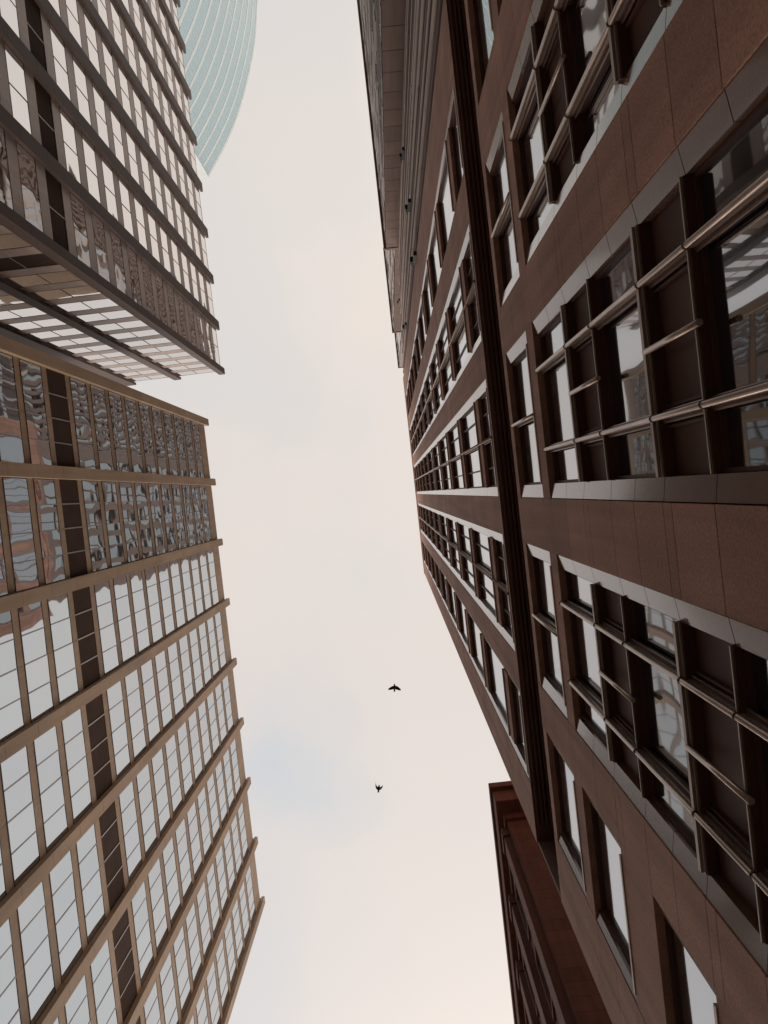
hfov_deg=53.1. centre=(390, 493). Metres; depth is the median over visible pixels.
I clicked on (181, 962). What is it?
window
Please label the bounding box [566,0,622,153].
window
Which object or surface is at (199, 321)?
window
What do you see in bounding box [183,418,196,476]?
window
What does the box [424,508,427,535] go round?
window
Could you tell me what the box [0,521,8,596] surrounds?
window
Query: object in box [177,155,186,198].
window
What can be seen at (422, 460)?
window
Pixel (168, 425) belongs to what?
window
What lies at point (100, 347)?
window
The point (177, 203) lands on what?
window
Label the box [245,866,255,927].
window
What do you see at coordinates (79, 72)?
window
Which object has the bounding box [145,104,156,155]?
window
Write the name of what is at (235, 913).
window
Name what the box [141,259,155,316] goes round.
window
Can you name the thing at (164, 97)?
window
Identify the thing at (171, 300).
window
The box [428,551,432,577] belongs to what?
window
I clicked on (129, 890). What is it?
tan glass tower
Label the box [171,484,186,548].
window
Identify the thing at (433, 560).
window
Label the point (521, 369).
window
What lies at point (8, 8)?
window
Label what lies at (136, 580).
window
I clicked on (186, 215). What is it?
window
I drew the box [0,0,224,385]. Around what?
dark finned tower
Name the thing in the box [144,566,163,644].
window
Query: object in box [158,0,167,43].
window
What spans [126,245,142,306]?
window
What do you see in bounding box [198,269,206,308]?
window
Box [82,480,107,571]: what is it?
window
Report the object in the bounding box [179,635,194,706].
window
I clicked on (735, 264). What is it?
window
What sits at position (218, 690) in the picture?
window
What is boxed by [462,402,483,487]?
window
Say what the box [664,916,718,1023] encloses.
window
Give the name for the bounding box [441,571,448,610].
window
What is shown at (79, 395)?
window
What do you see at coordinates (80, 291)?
window
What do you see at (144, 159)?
window
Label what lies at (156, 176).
window
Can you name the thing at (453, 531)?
window
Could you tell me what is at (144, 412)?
window
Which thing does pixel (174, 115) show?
window
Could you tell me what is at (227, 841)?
window
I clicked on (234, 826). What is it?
window
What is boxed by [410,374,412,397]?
window
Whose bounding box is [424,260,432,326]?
window
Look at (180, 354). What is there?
window
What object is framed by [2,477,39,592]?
window
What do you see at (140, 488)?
window
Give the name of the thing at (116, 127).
window
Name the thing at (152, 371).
window
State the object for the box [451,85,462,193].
window
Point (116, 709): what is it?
window
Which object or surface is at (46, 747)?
window
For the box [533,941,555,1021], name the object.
window
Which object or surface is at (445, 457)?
window
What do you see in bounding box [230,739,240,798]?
window
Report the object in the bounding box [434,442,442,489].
window
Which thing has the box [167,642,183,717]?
window
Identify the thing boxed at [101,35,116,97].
window
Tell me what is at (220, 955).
window
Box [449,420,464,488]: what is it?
window
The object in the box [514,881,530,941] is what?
window
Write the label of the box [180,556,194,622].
window
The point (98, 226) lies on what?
window
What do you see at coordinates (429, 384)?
window
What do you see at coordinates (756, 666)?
window
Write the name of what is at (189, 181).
window
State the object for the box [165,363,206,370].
window
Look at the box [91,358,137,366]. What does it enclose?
window
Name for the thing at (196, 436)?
window
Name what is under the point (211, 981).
window
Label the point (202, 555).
window
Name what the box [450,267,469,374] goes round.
window
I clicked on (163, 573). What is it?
window
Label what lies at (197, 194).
window
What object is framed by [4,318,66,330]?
window
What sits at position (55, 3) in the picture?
window
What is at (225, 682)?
window
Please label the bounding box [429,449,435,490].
window
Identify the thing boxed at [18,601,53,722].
window
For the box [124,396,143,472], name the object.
window
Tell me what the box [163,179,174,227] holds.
window
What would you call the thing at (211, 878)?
window
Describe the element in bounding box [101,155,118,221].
window
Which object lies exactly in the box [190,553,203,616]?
window
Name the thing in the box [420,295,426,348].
window
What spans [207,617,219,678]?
window
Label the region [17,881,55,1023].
window
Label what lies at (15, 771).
window
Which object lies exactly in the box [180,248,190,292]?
window
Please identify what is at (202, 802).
window
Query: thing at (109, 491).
window
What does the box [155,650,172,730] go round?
window
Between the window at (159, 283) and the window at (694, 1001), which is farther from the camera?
the window at (159, 283)
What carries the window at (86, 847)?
in the tan glass tower at (129, 890)
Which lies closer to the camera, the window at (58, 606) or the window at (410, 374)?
the window at (58, 606)
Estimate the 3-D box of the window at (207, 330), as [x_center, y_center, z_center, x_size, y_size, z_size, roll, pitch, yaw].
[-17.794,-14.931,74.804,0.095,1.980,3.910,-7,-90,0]
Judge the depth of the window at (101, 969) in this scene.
35.53 m
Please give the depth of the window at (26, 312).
50.25 m
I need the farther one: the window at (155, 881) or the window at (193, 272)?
the window at (193, 272)
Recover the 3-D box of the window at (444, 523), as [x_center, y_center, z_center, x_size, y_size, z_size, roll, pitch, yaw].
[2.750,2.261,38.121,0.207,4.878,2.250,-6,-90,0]
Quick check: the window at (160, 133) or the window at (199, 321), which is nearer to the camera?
the window at (160, 133)
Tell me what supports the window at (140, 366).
in the dark finned tower at (105, 271)
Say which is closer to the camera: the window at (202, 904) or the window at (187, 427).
the window at (202, 904)
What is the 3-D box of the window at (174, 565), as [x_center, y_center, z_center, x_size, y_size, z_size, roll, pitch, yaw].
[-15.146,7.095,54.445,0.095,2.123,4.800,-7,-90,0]
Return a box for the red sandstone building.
[488,781,611,1023]
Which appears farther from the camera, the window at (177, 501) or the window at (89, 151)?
the window at (177, 501)
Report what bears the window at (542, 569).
in the granite office block at (585, 378)
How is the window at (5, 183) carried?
in the dark finned tower at (105, 271)
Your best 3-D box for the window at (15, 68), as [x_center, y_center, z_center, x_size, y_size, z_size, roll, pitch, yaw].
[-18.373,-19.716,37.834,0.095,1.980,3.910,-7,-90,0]
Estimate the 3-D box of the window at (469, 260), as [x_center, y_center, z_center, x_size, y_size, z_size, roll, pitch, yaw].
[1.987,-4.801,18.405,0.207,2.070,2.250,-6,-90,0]
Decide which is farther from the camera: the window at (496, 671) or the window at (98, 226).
the window at (98, 226)
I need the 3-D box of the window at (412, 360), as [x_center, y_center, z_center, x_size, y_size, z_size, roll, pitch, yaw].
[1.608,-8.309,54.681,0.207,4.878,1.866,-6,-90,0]
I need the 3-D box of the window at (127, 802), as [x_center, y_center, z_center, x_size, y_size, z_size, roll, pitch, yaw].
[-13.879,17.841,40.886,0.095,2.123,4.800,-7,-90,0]
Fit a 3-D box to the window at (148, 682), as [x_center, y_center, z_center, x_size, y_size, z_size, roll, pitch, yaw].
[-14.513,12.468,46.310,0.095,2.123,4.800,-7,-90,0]
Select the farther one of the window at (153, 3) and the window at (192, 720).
the window at (153, 3)
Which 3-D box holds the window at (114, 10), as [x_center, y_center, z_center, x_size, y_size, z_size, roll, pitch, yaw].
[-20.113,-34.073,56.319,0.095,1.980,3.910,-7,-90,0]
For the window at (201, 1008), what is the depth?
49.22 m
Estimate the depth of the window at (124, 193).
53.24 m
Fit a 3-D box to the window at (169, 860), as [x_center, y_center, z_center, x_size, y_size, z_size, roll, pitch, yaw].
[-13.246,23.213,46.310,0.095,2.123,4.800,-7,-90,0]
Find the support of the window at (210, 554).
in the tan glass tower at (129, 890)
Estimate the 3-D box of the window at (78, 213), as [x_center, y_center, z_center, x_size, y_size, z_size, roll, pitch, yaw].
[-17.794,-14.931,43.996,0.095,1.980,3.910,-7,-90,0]
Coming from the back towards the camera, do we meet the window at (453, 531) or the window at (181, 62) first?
the window at (181, 62)
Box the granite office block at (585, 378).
[403,0,767,1023]
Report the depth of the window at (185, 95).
77.90 m
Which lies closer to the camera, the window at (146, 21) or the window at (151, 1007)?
the window at (151, 1007)
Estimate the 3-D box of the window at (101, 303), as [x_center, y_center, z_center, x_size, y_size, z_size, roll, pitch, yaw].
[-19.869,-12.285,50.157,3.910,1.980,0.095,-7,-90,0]
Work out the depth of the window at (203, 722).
57.13 m
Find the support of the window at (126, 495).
in the tan glass tower at (129, 890)
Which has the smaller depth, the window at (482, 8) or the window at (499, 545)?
the window at (482, 8)
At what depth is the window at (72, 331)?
56.32 m
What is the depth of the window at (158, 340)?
62.50 m
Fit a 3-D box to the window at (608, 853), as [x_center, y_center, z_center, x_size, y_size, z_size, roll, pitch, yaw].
[3.096,5.459,10.701,0.207,1.974,1.770,-6,-90,0]
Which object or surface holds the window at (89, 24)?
in the dark finned tower at (105, 271)
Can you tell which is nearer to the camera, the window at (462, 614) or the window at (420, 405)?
the window at (462, 614)
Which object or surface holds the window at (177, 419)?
in the tan glass tower at (129, 890)
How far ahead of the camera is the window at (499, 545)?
19.00 m
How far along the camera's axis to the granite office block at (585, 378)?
8.52 m
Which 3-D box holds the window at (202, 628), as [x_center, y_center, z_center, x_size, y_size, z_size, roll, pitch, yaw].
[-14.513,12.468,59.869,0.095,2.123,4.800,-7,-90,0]
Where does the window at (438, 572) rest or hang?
in the granite office block at (585, 378)
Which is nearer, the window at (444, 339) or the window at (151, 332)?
the window at (444, 339)
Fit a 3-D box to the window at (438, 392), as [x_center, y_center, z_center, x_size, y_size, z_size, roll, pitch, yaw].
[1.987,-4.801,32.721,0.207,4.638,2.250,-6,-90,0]
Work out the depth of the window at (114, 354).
65.58 m
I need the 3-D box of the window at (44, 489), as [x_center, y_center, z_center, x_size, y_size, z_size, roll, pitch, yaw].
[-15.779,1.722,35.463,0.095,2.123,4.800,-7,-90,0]
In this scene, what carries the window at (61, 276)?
in the dark finned tower at (105, 271)
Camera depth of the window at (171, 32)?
74.82 m
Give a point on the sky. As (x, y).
(383, 907)
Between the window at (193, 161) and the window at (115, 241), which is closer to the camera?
the window at (115, 241)
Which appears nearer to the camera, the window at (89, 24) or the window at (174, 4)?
the window at (89, 24)
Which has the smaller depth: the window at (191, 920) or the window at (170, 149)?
the window at (191, 920)
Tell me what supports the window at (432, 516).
in the granite office block at (585, 378)
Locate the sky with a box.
[128,0,513,1023]
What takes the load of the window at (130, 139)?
in the dark finned tower at (105, 271)
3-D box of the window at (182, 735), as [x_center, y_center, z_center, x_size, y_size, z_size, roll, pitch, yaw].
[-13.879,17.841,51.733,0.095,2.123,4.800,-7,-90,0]
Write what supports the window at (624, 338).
in the granite office block at (585, 378)
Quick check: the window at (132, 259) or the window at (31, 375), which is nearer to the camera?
the window at (31, 375)
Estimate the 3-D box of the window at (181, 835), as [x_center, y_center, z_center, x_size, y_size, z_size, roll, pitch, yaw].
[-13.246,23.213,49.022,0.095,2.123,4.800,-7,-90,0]
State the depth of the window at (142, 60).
62.49 m
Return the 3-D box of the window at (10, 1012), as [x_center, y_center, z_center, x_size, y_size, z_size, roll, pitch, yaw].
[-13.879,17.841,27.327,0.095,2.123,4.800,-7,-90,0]
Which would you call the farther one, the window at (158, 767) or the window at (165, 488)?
the window at (165, 488)
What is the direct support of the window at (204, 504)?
in the tan glass tower at (129, 890)
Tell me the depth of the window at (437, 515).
44.84 m
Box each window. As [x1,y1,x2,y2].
[0,0,19,37]
[0,127,13,209]
[0,233,32,250]
[0,295,24,305]
[0,307,47,319]
[0,352,24,462]
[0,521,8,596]
[0,611,24,742]
[0,746,39,886]
[0,840,6,901]
[0,917,21,1023]
[2,270,80,287]
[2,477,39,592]
[4,42,31,134]
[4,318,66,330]
[16,142,43,232]
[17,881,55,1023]
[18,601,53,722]
[19,358,51,464]
[24,328,83,339]
[29,285,100,300]
[33,478,65,584]
[33,726,68,852]
[43,337,99,347]
[47,593,78,704]
[49,0,60,17]
[49,21,70,100]
[49,850,82,982]
[51,298,118,312]
[59,106,80,183]
[61,345,112,354]
[61,708,91,824]
[64,974,90,1023]
[65,0,81,47]
[69,377,95,468]
[70,192,90,267]
[71,310,134,322]
[72,53,91,125]
[76,823,105,943]
[78,352,126,360]
[81,132,100,203]
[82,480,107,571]
[83,6,100,74]
[89,320,147,331]
[90,384,113,469]
[90,939,117,1023]
[91,212,110,282]
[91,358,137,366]
[92,81,109,147]
[94,580,118,675]
[97,0,108,29]
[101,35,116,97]
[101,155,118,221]
[101,481,124,566]
[105,329,160,339]
[105,364,149,371]
[106,681,130,778]
[108,391,129,471]
[109,104,125,167]
[110,0,123,53]
[110,230,127,295]
[113,575,135,663]
[117,60,131,119]
[117,369,158,376]
[118,175,133,236]
[119,482,139,562]
[119,781,142,882]
[120,337,170,347]
[122,0,129,14]
[124,20,137,76]
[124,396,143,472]
[124,669,146,760]
[125,126,139,184]
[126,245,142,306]
[128,374,167,381]
[130,570,150,653]
[131,82,144,137]
[131,881,153,986]
[132,0,142,37]
[132,345,180,353]
[133,193,147,250]
[134,482,153,558]
[136,763,157,857]
[137,43,149,96]
[138,402,156,473]
[139,146,152,200]
[140,659,160,744]
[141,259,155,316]
[143,10,153,57]
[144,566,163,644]
[144,981,161,1023]
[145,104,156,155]
[145,352,190,360]
[147,209,159,261]
[148,483,165,554]
[148,857,168,954]
[149,65,160,114]
[150,0,157,23]
[151,406,167,474]
[151,748,170,836]
[152,164,163,214]
[154,31,164,78]
[154,271,167,325]
[155,358,199,365]
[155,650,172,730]
[156,122,167,171]
[157,562,174,636]
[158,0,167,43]
[159,223,170,272]
[159,951,178,1023]
[160,84,170,130]
[160,484,176,551]
[162,837,180,927]
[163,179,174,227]
[163,411,178,475]
[164,51,174,96]
[165,0,170,12]
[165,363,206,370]
[165,734,182,816]
[166,282,178,333]
[167,139,177,185]
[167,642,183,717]
[168,20,176,61]
[169,559,185,629]
[170,102,180,147]
[170,236,181,283]
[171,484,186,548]
[172,0,179,31]
[173,414,187,475]
[173,926,191,1017]
[174,70,182,111]
[174,194,183,238]
[174,369,213,375]
[175,818,192,902]
[177,40,185,79]
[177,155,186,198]
[177,293,187,340]
[177,722,193,799]
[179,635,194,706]
[180,120,188,160]
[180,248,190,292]
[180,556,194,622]
[181,484,195,546]
[182,86,190,125]
[183,206,192,249]
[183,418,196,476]
[186,169,194,209]
[186,901,201,987]
[187,302,196,346]
[187,802,202,879]
[188,134,196,173]
[188,711,202,783]
[189,258,198,300]
[189,628,203,696]
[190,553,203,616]
[191,485,203,543]
[192,219,200,259]
[192,421,204,477]
[194,182,202,221]
[196,311,205,353]
[196,986,208,1023]
[197,786,211,859]
[197,881,211,962]
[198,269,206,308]
[198,622,211,686]
[198,701,211,769]
[199,485,211,541]
[199,551,211,610]
[200,230,208,269]
[204,318,212,358]
[206,278,213,315]
[206,862,220,937]
[206,961,220,1023]
[207,548,218,605]
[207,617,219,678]
[207,692,219,756]
[207,772,219,842]
[211,325,219,364]
[214,612,226,669]
[215,683,226,745]
[215,760,227,826]
[215,845,228,916]
[216,937,229,1014]
[222,675,233,734]
[223,749,234,812]
[223,829,235,897]
[224,916,236,989]
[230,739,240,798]
[231,815,242,879]
[232,898,243,967]
[238,802,248,861]
[239,882,249,946]
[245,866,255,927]
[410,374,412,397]
[412,360,414,388]
[414,341,417,379]
[414,419,417,445]
[416,321,421,366]
[416,407,420,441]
[419,396,424,436]
[419,463,422,490]
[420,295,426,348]
[421,460,426,490]
[422,383,428,429]
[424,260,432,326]
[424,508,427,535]
[425,454,430,490]
[427,366,434,420]
[427,509,431,541]
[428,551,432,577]
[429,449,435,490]
[430,211,441,295]
[430,511,436,548]
[432,344,442,409]
[432,557,436,585]
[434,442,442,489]
[435,513,442,555]
[436,564,441,595]
[439,140,454,255]
[440,312,453,395]
[441,433,451,489]
[441,515,450,565]
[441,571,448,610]
[448,582,457,629]
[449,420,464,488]
[449,519,461,578]
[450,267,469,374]
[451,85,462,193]
[457,596,469,653]
[459,523,476,596]
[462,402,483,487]
[465,232,480,344]
[469,615,485,686]
[473,0,493,87]
[474,530,497,622]
[480,388,496,486]
[486,641,509,735]
[492,121,517,290]
[496,540,513,642]
[511,680,527,773]
[512,344,541,484]
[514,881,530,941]
[515,26,553,244]
[522,954,539,1017]
[533,556,565,705]
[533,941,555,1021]
[540,305,581,482]
[553,745,585,892]
[565,570,611,760]
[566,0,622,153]
[590,802,635,994]
[595,227,661,478]
[630,599,703,872]
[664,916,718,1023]
[693,95,767,472]
[744,649,767,866]
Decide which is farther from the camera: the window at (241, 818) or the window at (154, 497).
the window at (241, 818)
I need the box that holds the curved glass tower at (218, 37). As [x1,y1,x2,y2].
[177,0,257,178]
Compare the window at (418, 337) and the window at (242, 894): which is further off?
the window at (242, 894)
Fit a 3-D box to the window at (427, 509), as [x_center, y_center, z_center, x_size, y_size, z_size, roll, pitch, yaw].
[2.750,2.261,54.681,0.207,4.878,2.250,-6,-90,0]
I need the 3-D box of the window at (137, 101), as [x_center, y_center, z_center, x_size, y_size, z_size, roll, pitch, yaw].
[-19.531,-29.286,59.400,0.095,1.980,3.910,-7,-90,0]
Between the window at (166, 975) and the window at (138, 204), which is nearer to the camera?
the window at (166, 975)
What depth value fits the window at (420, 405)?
50.43 m
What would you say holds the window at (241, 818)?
in the tan glass tower at (129, 890)
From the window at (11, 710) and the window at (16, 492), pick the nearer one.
the window at (11, 710)
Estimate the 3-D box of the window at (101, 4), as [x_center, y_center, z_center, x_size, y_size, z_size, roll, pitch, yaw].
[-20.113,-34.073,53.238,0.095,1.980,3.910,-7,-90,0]
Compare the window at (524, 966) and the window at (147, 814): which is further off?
the window at (147, 814)
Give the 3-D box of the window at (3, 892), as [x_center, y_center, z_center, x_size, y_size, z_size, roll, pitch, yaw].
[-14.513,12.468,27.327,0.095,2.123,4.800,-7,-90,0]
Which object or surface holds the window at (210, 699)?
in the tan glass tower at (129, 890)
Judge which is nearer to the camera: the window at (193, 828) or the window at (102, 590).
the window at (102, 590)
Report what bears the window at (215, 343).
in the dark finned tower at (105, 271)
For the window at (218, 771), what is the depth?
59.83 m
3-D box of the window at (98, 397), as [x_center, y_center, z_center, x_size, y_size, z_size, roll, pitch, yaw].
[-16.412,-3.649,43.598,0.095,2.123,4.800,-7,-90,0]
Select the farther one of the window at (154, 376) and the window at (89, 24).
the window at (154, 376)
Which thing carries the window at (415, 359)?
in the granite office block at (585, 378)
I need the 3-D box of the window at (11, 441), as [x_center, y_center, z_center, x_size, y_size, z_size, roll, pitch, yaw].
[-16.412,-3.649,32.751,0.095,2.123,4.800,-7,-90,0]
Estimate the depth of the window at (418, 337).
44.79 m
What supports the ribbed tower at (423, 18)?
on the pavement
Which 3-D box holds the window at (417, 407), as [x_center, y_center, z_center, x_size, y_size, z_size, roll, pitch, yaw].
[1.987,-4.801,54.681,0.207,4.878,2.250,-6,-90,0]
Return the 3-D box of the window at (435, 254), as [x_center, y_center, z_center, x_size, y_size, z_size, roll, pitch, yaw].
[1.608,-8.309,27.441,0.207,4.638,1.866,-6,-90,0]
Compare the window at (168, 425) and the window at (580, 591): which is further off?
the window at (168, 425)
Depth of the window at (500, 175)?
13.64 m
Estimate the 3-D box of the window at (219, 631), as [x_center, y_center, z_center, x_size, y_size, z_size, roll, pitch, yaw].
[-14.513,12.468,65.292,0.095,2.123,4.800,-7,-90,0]
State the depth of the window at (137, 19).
62.61 m
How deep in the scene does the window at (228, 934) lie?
57.12 m
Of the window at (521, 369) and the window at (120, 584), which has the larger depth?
the window at (120, 584)
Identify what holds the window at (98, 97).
in the dark finned tower at (105, 271)
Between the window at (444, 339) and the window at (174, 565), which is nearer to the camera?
the window at (444, 339)
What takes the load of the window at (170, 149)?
in the dark finned tower at (105, 271)
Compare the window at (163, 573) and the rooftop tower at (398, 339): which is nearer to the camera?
the window at (163, 573)
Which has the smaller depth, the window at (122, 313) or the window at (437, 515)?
the window at (437, 515)
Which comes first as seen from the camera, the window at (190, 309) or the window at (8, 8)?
the window at (8, 8)
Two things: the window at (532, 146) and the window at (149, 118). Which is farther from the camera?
the window at (149, 118)
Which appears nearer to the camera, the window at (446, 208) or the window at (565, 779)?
the window at (565, 779)
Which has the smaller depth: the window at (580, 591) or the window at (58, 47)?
the window at (580, 591)
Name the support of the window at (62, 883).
in the tan glass tower at (129, 890)
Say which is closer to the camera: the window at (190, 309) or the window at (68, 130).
the window at (68, 130)
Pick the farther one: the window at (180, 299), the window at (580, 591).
the window at (180, 299)
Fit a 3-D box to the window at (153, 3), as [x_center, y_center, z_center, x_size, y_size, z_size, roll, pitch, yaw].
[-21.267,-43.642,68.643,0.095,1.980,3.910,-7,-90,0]
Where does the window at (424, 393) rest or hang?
in the granite office block at (585, 378)
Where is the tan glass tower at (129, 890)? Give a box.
[0,335,264,1023]
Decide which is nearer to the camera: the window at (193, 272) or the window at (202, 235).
the window at (193, 272)
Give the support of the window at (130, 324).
in the dark finned tower at (105, 271)
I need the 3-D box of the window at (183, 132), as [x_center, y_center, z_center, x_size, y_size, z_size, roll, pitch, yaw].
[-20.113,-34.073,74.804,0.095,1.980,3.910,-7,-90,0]
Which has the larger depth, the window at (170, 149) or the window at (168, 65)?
the window at (168, 65)
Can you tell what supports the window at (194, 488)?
in the tan glass tower at (129, 890)
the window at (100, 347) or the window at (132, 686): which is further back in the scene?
the window at (100, 347)
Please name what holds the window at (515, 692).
in the granite office block at (585, 378)
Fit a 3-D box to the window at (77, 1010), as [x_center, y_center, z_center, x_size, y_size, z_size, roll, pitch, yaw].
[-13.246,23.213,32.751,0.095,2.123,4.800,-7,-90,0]
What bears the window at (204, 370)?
in the dark finned tower at (105, 271)
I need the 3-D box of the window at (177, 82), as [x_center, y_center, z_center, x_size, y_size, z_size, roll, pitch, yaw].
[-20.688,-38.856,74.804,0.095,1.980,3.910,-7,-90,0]
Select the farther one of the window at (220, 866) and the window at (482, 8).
the window at (220, 866)
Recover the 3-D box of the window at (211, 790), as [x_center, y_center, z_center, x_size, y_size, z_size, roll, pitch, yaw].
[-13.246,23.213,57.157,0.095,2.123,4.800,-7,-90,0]
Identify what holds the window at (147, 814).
in the tan glass tower at (129, 890)
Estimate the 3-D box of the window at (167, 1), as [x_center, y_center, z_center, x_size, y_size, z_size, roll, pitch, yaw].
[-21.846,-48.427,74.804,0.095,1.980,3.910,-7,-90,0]
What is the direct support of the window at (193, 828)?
in the tan glass tower at (129, 890)
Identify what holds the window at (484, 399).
in the granite office block at (585, 378)
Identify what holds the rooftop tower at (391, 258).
on the street block at (382, 25)
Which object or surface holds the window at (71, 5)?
in the dark finned tower at (105, 271)
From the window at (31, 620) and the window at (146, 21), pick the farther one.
the window at (146, 21)
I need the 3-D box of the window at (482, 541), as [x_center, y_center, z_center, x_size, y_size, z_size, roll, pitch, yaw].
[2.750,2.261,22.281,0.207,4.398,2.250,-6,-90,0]
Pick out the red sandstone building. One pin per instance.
(551, 979)
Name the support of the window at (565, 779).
in the granite office block at (585, 378)
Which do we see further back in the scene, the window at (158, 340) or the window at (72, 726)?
the window at (158, 340)
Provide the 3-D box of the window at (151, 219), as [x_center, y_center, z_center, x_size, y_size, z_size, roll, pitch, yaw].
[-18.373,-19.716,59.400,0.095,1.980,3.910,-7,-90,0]
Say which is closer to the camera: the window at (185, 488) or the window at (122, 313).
the window at (122, 313)
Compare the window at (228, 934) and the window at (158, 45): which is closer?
the window at (228, 934)
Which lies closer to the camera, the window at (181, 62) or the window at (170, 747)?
the window at (170, 747)
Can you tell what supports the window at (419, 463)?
in the granite office block at (585, 378)
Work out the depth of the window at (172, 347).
65.57 m
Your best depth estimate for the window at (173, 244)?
65.57 m
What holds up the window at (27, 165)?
in the dark finned tower at (105, 271)
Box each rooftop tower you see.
[383,248,401,332]
[394,332,402,367]
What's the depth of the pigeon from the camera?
33.02 m
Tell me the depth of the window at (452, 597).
39.10 m
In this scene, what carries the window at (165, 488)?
in the tan glass tower at (129, 890)
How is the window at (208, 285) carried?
in the dark finned tower at (105, 271)
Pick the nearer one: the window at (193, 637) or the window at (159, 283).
the window at (193, 637)
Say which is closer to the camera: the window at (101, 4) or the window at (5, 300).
the window at (5, 300)
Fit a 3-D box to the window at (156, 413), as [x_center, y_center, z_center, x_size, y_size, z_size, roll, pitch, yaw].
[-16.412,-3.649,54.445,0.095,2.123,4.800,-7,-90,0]
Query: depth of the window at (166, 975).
43.68 m
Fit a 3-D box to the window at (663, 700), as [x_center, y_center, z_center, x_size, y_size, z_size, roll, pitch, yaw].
[2.750,2.261,7.689,0.207,1.662,2.250,-6,-90,0]
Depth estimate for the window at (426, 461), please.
50.46 m
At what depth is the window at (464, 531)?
28.04 m
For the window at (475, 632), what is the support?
in the granite office block at (585, 378)
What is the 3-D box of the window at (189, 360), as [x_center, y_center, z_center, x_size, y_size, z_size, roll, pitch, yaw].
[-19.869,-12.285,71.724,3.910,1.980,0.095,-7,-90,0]
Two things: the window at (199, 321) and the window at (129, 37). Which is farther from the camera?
the window at (199, 321)
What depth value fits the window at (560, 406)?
10.95 m
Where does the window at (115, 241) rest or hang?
in the dark finned tower at (105, 271)
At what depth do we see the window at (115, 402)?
46.27 m
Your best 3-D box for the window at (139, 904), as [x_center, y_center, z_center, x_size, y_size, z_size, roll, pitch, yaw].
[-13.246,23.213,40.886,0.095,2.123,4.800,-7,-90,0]
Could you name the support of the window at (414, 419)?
in the granite office block at (585, 378)
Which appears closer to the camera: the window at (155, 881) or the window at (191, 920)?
the window at (155, 881)
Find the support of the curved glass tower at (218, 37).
on the pavement
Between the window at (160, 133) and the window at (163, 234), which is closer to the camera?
the window at (163, 234)
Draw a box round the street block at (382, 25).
[357,0,404,250]
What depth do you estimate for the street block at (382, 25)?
53.72 m
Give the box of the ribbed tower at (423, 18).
[397,0,443,375]
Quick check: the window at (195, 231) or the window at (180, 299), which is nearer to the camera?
the window at (180, 299)
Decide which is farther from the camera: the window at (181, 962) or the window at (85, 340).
the window at (85, 340)
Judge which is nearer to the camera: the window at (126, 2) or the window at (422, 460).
the window at (422, 460)
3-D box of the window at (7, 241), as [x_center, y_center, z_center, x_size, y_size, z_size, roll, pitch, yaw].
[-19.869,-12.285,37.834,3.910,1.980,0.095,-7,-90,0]
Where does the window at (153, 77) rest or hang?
in the dark finned tower at (105, 271)
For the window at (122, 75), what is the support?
in the dark finned tower at (105, 271)
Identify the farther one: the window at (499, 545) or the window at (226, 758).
the window at (226, 758)

